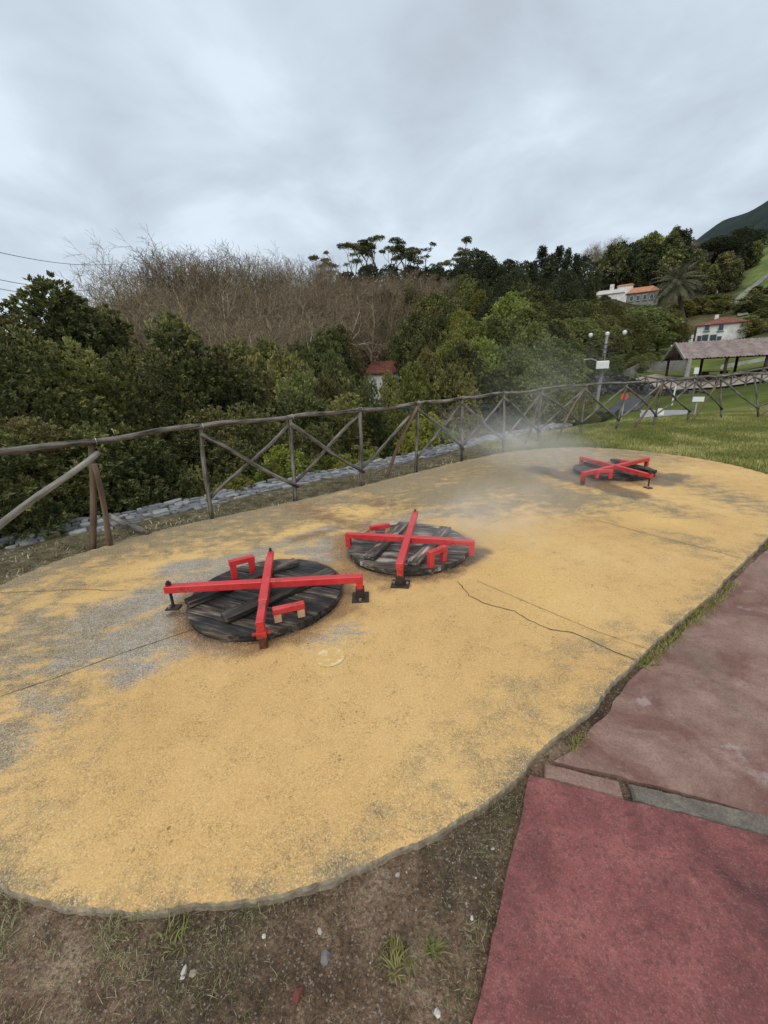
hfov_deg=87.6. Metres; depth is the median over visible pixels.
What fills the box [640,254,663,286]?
broadleaf tree
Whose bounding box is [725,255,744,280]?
broadleaf tree
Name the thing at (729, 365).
garden wall
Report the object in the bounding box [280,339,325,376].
broadleaf tree
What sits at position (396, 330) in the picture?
broadleaf tree
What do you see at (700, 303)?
shrub
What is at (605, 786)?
kerb stone
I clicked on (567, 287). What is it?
evergreen tree
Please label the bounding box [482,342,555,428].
broadleaf tree
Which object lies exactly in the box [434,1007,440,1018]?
pebble
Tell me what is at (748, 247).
broadleaf tree
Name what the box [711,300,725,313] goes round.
shrub
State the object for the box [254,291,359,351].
bare tree
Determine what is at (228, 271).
bare tree
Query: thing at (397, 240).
umbrella tree
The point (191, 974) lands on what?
pebble
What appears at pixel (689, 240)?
broadleaf tree
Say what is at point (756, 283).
farm track
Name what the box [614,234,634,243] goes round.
bare tree
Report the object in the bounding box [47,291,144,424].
evergreen tree
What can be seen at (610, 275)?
conifer tree
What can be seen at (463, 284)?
broadleaf tree
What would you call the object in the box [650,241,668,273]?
broadleaf tree
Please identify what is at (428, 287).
bare tree
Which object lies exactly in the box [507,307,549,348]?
broadleaf tree
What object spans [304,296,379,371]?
bare tree
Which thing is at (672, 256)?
broadleaf tree
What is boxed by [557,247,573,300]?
conifer tree
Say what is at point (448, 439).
yellow bush
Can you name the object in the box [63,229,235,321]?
bare tree
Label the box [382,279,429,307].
bare tree
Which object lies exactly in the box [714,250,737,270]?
broadleaf tree
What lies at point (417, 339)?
broadleaf tree
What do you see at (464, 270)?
evergreen tree
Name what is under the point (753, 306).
shrub
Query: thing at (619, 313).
broadleaf tree
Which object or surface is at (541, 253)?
conifer tree
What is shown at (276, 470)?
yellow bush
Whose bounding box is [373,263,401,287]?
evergreen tree
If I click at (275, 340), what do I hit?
bare tree
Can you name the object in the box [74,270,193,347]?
bare tree
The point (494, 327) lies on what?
broadleaf tree
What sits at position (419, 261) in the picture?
umbrella tree
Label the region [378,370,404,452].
broadleaf tree
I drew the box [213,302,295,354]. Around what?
bare tree
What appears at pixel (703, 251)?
broadleaf tree
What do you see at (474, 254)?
evergreen tree
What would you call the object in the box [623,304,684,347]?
broadleaf tree
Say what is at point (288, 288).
bare tree
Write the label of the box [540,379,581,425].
broadleaf tree
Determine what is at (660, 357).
shrub
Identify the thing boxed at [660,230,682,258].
broadleaf tree
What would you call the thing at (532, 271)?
conifer tree
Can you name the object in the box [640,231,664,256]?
broadleaf tree
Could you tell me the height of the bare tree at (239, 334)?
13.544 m
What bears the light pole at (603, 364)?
on the ground at (296, 961)
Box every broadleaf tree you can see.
[213,333,263,404]
[228,359,287,430]
[253,338,293,379]
[259,345,318,412]
[273,365,318,423]
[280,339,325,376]
[299,335,361,412]
[308,376,355,453]
[312,326,357,385]
[314,329,358,385]
[315,348,363,452]
[331,333,358,388]
[332,322,368,406]
[355,316,373,372]
[362,309,385,363]
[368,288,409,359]
[376,360,444,456]
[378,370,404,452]
[384,321,418,368]
[388,310,436,382]
[390,285,430,325]
[398,369,471,444]
[401,346,438,431]
[404,315,459,396]
[407,328,435,393]
[408,296,445,333]
[419,291,450,323]
[419,361,490,439]
[428,326,476,371]
[431,301,468,332]
[439,274,479,307]
[440,340,497,436]
[443,315,491,369]
[448,309,471,344]
[458,365,531,438]
[459,291,474,317]
[460,336,522,432]
[465,289,487,328]
[470,279,497,310]
[472,295,508,328]
[479,291,534,340]
[479,316,529,359]
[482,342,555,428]
[489,274,520,310]
[496,363,578,428]
[500,279,539,312]
[501,320,566,378]
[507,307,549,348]
[513,302,552,341]
[514,285,558,312]
[519,336,593,399]
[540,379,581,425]
[545,318,583,358]
[547,303,591,329]
[554,299,610,329]
[557,368,596,402]
[557,383,597,425]
[558,317,609,355]
[562,339,599,375]
[568,351,610,376]
[569,329,613,374]
[579,313,635,357]
[583,288,601,313]
[592,242,634,290]
[592,298,637,354]
[600,295,611,303]
[611,239,632,276]
[614,253,646,288]
[617,313,662,355]
[623,242,647,277]
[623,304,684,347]
[627,261,647,287]
[636,308,696,351]
[638,241,663,276]
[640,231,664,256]
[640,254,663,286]
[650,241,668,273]
[655,246,693,289]
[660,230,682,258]
[663,254,695,285]
[666,323,694,344]
[667,225,686,240]
[676,228,696,249]
[680,244,698,265]
[683,265,704,290]
[692,248,704,275]
[700,249,707,260]
[701,264,722,293]
[702,262,710,281]
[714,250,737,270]
[715,252,727,271]
[715,264,724,280]
[717,272,730,292]
[721,258,746,290]
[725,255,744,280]
[739,241,756,270]
[744,239,764,266]
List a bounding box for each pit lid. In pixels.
[184,555,342,641]
[349,521,468,575]
[573,459,656,480]
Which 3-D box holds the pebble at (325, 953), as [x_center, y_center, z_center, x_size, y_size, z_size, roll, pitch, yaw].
[-0.177,1.343,1.204,0.027,0.018,0.037,-3,18,0]
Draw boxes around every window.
[696,335,701,341]
[703,325,709,331]
[717,324,724,331]
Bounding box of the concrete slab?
[639,410,690,417]
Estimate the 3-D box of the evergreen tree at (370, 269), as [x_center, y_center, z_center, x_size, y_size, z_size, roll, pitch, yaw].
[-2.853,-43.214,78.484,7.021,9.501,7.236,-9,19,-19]
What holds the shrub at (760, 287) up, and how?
on the ground at (296, 961)
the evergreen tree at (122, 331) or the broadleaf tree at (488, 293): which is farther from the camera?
the broadleaf tree at (488, 293)
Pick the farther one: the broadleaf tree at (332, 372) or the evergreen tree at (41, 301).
the broadleaf tree at (332, 372)
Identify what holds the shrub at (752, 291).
on the ground at (296, 961)
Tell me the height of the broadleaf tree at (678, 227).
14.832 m
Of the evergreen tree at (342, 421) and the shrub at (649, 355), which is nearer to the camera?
the evergreen tree at (342, 421)
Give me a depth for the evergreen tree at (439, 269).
75.70 m
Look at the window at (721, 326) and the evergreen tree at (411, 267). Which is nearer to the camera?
the evergreen tree at (411, 267)
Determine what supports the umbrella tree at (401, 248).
on the ground at (296, 961)
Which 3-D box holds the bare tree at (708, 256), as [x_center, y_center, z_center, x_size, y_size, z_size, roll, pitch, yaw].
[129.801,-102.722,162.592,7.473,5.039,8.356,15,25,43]
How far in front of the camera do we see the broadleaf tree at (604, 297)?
109.92 m
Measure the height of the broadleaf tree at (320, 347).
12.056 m
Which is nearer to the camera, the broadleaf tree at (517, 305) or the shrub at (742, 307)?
the broadleaf tree at (517, 305)
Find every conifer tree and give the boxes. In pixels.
[524,260,539,287]
[534,244,548,274]
[538,264,560,301]
[553,245,566,284]
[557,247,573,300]
[566,253,586,314]
[600,250,613,280]
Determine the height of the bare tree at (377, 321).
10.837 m
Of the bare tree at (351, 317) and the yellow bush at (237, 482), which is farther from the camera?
the bare tree at (351, 317)
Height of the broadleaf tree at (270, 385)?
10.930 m
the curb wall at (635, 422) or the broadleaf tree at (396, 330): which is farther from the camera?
the broadleaf tree at (396, 330)
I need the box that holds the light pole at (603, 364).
[584,330,626,411]
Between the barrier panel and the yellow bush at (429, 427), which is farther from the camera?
the barrier panel
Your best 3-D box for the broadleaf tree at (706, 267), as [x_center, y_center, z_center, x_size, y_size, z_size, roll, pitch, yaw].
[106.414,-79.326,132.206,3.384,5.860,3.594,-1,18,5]
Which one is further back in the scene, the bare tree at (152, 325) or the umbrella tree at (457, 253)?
the umbrella tree at (457, 253)
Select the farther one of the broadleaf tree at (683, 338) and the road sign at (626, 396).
the broadleaf tree at (683, 338)
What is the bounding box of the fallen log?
[108,513,149,534]
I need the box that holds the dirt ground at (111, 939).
[0,753,548,1023]
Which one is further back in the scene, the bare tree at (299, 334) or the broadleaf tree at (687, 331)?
the broadleaf tree at (687, 331)
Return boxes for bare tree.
[53,257,171,344]
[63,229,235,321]
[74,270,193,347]
[85,248,210,337]
[88,288,170,353]
[89,312,150,365]
[102,292,213,406]
[104,294,218,411]
[110,225,270,327]
[113,305,191,377]
[120,271,245,339]
[122,244,247,327]
[130,270,231,352]
[140,299,257,353]
[167,239,274,322]
[169,304,298,384]
[190,255,299,328]
[194,314,275,355]
[199,271,283,342]
[200,306,306,407]
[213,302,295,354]
[216,248,327,323]
[222,300,328,350]
[223,271,297,341]
[230,249,304,310]
[244,276,326,346]
[246,303,332,353]
[249,241,343,298]
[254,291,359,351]
[257,272,322,327]
[262,283,350,339]
[278,272,348,328]
[288,277,366,363]
[294,263,375,311]
[294,283,388,370]
[304,264,384,328]
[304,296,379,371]
[305,253,350,306]
[337,275,403,366]
[341,271,380,313]
[345,296,400,367]
[359,274,397,301]
[365,273,410,360]
[368,265,425,290]
[369,295,420,358]
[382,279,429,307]
[385,268,445,297]
[408,274,448,299]
[422,273,465,318]
[582,242,604,268]
[589,244,605,265]
[604,239,619,249]
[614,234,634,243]
[703,251,714,262]
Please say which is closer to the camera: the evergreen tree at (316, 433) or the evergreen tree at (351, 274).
the evergreen tree at (316, 433)
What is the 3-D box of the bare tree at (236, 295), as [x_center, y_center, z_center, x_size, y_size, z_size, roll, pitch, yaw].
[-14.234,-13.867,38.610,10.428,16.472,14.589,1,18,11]
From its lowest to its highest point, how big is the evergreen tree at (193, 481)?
4.732 m
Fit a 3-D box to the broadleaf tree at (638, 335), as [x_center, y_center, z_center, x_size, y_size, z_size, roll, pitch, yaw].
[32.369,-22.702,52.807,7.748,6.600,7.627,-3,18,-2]
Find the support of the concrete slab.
on the ground at (296, 961)
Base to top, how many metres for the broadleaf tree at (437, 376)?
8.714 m
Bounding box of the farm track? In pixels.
[734,273,767,315]
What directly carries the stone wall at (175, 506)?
on the ground at (296, 961)
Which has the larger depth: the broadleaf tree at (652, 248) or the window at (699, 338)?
the broadleaf tree at (652, 248)
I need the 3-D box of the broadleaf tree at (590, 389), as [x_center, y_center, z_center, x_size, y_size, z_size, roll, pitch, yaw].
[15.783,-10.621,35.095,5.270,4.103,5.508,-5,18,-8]
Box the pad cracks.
[0,513,739,695]
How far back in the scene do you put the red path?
1.23 m
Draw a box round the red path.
[472,775,767,1023]
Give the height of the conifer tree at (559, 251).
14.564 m
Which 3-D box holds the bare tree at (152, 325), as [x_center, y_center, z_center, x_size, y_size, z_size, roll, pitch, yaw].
[-17.215,-8.090,29.866,10.598,14.723,10.020,-5,18,-6]
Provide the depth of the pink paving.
1.96 m
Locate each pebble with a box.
[181,965,186,975]
[189,968,197,977]
[292,986,303,1004]
[320,949,329,966]
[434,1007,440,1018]
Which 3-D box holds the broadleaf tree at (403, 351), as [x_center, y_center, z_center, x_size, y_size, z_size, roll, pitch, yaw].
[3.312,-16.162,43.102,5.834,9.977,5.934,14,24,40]
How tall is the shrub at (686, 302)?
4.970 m
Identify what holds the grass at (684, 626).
on the ground at (296, 961)
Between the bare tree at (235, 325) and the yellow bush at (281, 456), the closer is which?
the yellow bush at (281, 456)
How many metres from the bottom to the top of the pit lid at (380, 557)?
0.220 m
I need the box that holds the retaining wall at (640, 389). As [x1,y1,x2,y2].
[584,373,705,396]
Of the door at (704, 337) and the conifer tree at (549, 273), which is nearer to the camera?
the conifer tree at (549, 273)
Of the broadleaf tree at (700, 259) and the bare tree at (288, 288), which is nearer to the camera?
the bare tree at (288, 288)
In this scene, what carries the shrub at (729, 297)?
on the ground at (296, 961)
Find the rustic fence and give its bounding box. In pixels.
[0,372,767,549]
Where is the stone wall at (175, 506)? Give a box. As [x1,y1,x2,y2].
[0,422,572,550]
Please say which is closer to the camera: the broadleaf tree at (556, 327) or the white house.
the broadleaf tree at (556, 327)
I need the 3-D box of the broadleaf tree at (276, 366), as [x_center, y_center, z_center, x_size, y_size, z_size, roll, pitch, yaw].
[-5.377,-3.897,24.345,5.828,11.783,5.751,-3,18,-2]
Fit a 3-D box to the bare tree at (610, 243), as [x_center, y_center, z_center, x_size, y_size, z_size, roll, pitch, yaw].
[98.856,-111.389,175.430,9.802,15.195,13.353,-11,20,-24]
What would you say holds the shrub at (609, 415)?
on the ground at (296, 961)
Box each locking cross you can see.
[163,548,368,648]
[345,509,474,588]
[579,456,653,488]
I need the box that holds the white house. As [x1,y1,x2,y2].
[671,315,750,345]
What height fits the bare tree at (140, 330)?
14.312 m
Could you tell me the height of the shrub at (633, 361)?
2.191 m
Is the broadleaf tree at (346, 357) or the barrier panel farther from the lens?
the broadleaf tree at (346, 357)
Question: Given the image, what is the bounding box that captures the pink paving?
[553,550,767,815]
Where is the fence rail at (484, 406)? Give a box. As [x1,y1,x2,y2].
[400,387,576,409]
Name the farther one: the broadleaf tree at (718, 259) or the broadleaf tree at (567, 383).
the broadleaf tree at (718, 259)
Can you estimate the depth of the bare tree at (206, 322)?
30.18 m
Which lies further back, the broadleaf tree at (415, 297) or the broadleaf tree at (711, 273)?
the broadleaf tree at (711, 273)
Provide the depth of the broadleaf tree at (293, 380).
18.22 m
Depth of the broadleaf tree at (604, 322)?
46.25 m
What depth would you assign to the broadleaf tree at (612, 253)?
131.82 m
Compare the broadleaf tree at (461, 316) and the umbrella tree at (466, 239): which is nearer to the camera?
the broadleaf tree at (461, 316)
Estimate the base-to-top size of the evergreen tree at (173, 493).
4.495 m
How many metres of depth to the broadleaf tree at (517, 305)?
42.61 m
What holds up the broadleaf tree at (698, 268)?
on the ground at (296, 961)
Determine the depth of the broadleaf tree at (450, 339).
32.22 m
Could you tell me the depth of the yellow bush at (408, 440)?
10.80 m
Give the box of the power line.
[0,252,107,264]
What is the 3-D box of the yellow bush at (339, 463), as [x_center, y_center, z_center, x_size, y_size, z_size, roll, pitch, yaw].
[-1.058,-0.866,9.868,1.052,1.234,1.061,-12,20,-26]
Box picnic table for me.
[697,370,729,380]
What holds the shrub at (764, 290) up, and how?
on the ground at (296, 961)
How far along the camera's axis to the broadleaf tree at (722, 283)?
120.79 m
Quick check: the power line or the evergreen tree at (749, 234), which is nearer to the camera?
the power line
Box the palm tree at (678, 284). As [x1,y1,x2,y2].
[646,256,706,320]
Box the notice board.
[692,397,704,413]
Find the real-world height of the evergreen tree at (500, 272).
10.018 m
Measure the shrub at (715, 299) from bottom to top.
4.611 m
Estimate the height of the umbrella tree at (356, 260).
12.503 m
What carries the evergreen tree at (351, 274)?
on the ground at (296, 961)
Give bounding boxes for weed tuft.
[150,909,195,962]
[377,932,419,985]
[419,931,453,964]
[642,655,661,665]
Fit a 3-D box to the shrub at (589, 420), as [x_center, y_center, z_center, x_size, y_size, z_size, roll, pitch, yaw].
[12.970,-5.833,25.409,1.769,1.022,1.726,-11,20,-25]
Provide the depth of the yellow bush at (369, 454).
10.17 m
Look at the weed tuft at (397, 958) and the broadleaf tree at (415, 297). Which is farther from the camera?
the broadleaf tree at (415, 297)
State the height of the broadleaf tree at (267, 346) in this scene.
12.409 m
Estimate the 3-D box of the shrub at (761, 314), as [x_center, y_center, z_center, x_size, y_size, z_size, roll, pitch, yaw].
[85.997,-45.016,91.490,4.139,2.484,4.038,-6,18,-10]
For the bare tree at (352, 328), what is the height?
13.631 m
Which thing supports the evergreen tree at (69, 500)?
on the ground at (296, 961)
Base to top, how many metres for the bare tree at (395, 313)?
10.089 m
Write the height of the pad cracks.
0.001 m
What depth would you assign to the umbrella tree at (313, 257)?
71.47 m
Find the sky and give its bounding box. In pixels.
[0,0,767,333]
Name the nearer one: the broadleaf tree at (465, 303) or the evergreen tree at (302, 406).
the evergreen tree at (302, 406)
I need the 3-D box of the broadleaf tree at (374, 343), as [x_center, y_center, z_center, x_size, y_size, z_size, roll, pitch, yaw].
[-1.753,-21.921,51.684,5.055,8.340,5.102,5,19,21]
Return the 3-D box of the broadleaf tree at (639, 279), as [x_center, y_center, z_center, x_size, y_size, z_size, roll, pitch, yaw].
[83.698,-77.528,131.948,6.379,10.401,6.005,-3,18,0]
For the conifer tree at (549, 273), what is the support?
on the ground at (296, 961)
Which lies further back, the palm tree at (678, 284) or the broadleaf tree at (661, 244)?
the broadleaf tree at (661, 244)
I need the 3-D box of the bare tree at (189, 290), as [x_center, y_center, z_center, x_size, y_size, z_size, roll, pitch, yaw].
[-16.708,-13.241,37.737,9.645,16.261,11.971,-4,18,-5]
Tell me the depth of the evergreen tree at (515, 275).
70.09 m
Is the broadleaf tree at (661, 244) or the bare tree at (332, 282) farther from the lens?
the broadleaf tree at (661, 244)
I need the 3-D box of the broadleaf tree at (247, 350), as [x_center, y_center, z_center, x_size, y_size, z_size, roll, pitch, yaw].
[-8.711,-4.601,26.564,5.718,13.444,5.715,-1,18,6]
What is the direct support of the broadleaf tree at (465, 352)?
on the ground at (296, 961)
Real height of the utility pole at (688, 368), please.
2.325 m
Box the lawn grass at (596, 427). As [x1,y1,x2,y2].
[478,406,767,472]
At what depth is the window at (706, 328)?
86.59 m
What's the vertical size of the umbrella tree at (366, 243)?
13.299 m
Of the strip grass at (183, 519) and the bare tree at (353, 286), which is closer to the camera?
the strip grass at (183, 519)
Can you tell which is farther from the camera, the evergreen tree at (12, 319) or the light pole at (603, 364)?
the light pole at (603, 364)
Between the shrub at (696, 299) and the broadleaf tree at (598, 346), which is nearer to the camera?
the broadleaf tree at (598, 346)
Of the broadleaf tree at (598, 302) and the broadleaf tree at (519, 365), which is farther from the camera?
the broadleaf tree at (598, 302)
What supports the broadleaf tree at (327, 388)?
on the ground at (296, 961)
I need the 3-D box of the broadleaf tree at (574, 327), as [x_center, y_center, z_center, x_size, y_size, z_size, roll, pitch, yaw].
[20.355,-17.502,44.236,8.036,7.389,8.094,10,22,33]
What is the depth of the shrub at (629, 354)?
43.48 m
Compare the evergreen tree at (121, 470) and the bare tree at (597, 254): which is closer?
the evergreen tree at (121, 470)
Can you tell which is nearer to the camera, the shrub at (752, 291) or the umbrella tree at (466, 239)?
the umbrella tree at (466, 239)
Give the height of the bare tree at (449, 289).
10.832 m
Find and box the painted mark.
[316,648,343,666]
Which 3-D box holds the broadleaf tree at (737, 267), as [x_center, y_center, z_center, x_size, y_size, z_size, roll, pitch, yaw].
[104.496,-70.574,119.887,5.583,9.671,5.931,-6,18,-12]
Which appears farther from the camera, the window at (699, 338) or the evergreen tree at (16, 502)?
the window at (699, 338)
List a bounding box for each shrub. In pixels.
[575,412,601,425]
[592,411,608,422]
[603,411,613,419]
[606,357,626,375]
[621,350,642,369]
[627,354,653,371]
[641,352,657,361]
[649,352,663,361]
[674,298,694,315]
[685,302,701,316]
[689,297,702,314]
[690,298,705,313]
[701,300,716,314]
[702,295,714,302]
[710,292,727,308]
[710,295,719,305]
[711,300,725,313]
[715,294,738,309]
[731,292,767,312]
[734,299,760,312]
[738,318,767,336]
[744,302,760,312]
[745,315,762,331]
[747,288,759,295]
[749,285,763,291]
[749,309,767,318]
[761,287,767,293]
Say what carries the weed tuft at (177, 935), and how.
on the ground at (296, 961)
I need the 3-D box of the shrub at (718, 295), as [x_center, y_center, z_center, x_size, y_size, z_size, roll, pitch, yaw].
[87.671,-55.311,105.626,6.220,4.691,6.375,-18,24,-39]
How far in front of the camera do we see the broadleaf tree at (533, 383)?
22.62 m
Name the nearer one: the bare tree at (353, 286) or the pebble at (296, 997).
the pebble at (296, 997)
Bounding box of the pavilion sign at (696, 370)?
[693,367,699,386]
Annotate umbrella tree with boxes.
[308,255,333,280]
[323,250,362,274]
[336,241,373,275]
[348,235,385,265]
[357,239,379,287]
[379,245,421,269]
[388,237,406,277]
[390,244,416,272]
[412,242,436,268]
[437,250,466,268]
[453,236,472,265]
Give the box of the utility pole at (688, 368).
[682,358,691,384]
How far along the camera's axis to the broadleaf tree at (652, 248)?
136.68 m
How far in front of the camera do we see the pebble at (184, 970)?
1.18 m
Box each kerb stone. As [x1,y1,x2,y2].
[543,764,623,799]
[627,785,767,836]
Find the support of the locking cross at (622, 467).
on the concrete pad
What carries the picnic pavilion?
on the terrace
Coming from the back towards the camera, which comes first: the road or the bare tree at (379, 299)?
the bare tree at (379, 299)
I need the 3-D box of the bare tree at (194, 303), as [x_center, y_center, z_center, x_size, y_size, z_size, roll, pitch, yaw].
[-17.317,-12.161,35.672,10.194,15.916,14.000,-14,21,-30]
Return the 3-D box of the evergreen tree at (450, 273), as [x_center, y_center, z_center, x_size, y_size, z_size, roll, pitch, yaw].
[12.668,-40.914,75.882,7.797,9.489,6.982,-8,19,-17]
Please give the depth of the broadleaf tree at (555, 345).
28.67 m
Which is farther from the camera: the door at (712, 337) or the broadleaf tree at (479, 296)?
the door at (712, 337)
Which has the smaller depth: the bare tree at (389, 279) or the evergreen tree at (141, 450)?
the evergreen tree at (141, 450)
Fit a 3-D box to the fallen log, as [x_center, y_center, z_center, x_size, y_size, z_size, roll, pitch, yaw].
[-3.182,0.149,4.962,0.928,0.074,0.080,15,24,31]
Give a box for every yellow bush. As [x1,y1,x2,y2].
[212,473,256,491]
[252,462,290,482]
[254,443,306,479]
[285,456,320,475]
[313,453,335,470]
[326,452,359,469]
[353,448,382,464]
[394,430,424,453]
[410,412,447,448]
[431,427,460,444]
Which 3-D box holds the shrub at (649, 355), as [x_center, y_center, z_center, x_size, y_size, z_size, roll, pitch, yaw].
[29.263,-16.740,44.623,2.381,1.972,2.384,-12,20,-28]
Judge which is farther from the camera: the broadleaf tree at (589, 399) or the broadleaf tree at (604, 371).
the broadleaf tree at (604, 371)
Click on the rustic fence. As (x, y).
(94, 473)
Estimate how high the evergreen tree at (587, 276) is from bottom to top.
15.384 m
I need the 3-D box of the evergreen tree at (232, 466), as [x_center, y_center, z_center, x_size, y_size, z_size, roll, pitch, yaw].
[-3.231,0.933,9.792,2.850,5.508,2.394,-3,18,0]
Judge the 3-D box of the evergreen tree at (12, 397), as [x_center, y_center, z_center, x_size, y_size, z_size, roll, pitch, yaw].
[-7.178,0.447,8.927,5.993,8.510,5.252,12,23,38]
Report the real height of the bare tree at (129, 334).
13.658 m
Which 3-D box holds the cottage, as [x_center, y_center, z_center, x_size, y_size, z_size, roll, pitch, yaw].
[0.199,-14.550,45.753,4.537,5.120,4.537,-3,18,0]
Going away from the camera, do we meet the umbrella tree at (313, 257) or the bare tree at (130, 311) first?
the bare tree at (130, 311)
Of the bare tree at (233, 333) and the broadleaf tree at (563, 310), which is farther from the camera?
the broadleaf tree at (563, 310)
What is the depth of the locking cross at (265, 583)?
3.04 m
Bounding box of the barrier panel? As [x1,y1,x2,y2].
[657,408,663,414]
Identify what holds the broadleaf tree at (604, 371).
on the ground at (296, 961)
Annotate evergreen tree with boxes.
[0,270,167,460]
[0,302,122,456]
[0,323,167,501]
[0,336,187,505]
[0,416,145,536]
[0,427,101,548]
[0,472,82,541]
[28,459,134,527]
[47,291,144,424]
[49,421,168,516]
[73,341,224,483]
[86,302,173,415]
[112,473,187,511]
[117,435,199,508]
[134,309,252,474]
[160,404,261,496]
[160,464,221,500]
[174,341,295,482]
[208,438,263,488]
[217,401,314,481]
[271,387,349,459]
[293,421,343,467]
[320,392,383,460]
[336,271,361,291]
[351,403,400,460]
[352,374,392,455]
[355,263,380,298]
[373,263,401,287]
[398,264,426,291]
[415,265,443,296]
[427,264,448,290]
[436,269,461,295]
[451,261,480,282]
[454,247,495,281]
[469,253,504,285]
[487,267,508,291]
[500,269,537,288]
[502,258,519,273]
[509,260,542,283]
[538,253,560,289]
[550,269,583,309]
[567,254,602,315]
[694,235,745,263]
[716,225,767,257]
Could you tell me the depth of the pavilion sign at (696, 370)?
31.13 m
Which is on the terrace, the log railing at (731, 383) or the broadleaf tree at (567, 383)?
the log railing at (731, 383)
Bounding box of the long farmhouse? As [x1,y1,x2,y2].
[597,283,660,304]
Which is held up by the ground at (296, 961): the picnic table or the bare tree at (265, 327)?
the bare tree at (265, 327)
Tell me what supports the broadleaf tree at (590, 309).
on the ground at (296, 961)
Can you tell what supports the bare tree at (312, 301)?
on the ground at (296, 961)
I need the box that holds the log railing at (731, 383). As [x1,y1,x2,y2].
[634,367,767,389]
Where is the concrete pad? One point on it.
(190, 769)
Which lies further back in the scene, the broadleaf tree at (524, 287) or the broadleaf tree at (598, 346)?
the broadleaf tree at (524, 287)
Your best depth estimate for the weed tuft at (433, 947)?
1.21 m
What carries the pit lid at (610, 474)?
on the concrete pad
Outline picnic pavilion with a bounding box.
[661,337,767,379]
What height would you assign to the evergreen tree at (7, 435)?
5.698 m
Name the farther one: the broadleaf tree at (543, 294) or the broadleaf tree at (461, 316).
the broadleaf tree at (543, 294)
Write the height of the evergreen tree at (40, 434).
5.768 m
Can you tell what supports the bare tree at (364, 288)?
on the ground at (296, 961)
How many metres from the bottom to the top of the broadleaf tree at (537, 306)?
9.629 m
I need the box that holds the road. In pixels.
[599,395,652,416]
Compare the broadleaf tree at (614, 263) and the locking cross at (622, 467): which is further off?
the broadleaf tree at (614, 263)
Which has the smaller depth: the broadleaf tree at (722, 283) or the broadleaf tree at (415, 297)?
the broadleaf tree at (415, 297)
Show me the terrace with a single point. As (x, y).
(743, 378)
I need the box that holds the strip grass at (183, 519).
[0,426,627,582]
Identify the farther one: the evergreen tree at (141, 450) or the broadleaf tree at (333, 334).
the broadleaf tree at (333, 334)
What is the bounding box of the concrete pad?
[0,447,767,920]
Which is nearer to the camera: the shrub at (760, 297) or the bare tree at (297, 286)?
the bare tree at (297, 286)
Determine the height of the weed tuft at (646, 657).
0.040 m
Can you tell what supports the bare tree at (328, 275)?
on the ground at (296, 961)
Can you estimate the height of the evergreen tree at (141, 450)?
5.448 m
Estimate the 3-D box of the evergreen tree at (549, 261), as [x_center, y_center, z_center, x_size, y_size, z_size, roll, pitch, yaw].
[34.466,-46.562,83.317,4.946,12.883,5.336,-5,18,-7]
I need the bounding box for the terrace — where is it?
[636,374,767,389]
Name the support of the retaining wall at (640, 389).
on the ground at (296, 961)
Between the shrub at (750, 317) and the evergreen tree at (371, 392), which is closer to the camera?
the evergreen tree at (371, 392)
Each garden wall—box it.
[621,360,686,375]
[720,357,764,368]
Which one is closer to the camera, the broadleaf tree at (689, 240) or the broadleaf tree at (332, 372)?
the broadleaf tree at (332, 372)
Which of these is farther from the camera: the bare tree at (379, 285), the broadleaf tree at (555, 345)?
the bare tree at (379, 285)
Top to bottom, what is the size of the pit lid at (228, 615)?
0.240 m
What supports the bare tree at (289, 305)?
on the ground at (296, 961)
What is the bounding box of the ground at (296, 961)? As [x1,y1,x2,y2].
[0,201,767,1023]
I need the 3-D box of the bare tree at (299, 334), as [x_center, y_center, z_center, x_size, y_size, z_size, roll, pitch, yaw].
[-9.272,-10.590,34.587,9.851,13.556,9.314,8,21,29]
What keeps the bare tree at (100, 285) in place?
on the ground at (296, 961)
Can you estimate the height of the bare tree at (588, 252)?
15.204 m
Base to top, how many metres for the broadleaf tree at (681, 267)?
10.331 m
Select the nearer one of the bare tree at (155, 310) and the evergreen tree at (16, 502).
the evergreen tree at (16, 502)
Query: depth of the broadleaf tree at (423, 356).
22.17 m
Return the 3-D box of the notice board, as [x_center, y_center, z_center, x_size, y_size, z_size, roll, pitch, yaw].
[13.301,-4.474,17.059,0.450,0.842,0.115,11,22,35]
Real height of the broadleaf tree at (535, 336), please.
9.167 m
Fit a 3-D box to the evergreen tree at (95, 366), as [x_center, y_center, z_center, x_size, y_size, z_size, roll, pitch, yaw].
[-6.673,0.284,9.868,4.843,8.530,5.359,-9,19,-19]
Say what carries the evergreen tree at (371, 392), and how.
on the ground at (296, 961)
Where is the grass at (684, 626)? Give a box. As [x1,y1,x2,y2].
[562,541,767,753]
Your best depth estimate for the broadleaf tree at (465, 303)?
50.63 m
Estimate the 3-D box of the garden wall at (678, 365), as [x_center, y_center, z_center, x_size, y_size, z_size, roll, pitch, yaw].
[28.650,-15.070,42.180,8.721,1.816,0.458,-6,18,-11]
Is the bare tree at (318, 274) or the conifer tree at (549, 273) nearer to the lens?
the bare tree at (318, 274)
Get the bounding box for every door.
[701,334,708,340]
[709,334,716,340]
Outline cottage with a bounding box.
[366,360,403,405]
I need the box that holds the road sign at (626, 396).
[621,393,627,419]
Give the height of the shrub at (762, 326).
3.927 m
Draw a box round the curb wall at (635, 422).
[555,416,660,441]
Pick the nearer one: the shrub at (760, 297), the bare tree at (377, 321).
the bare tree at (377, 321)

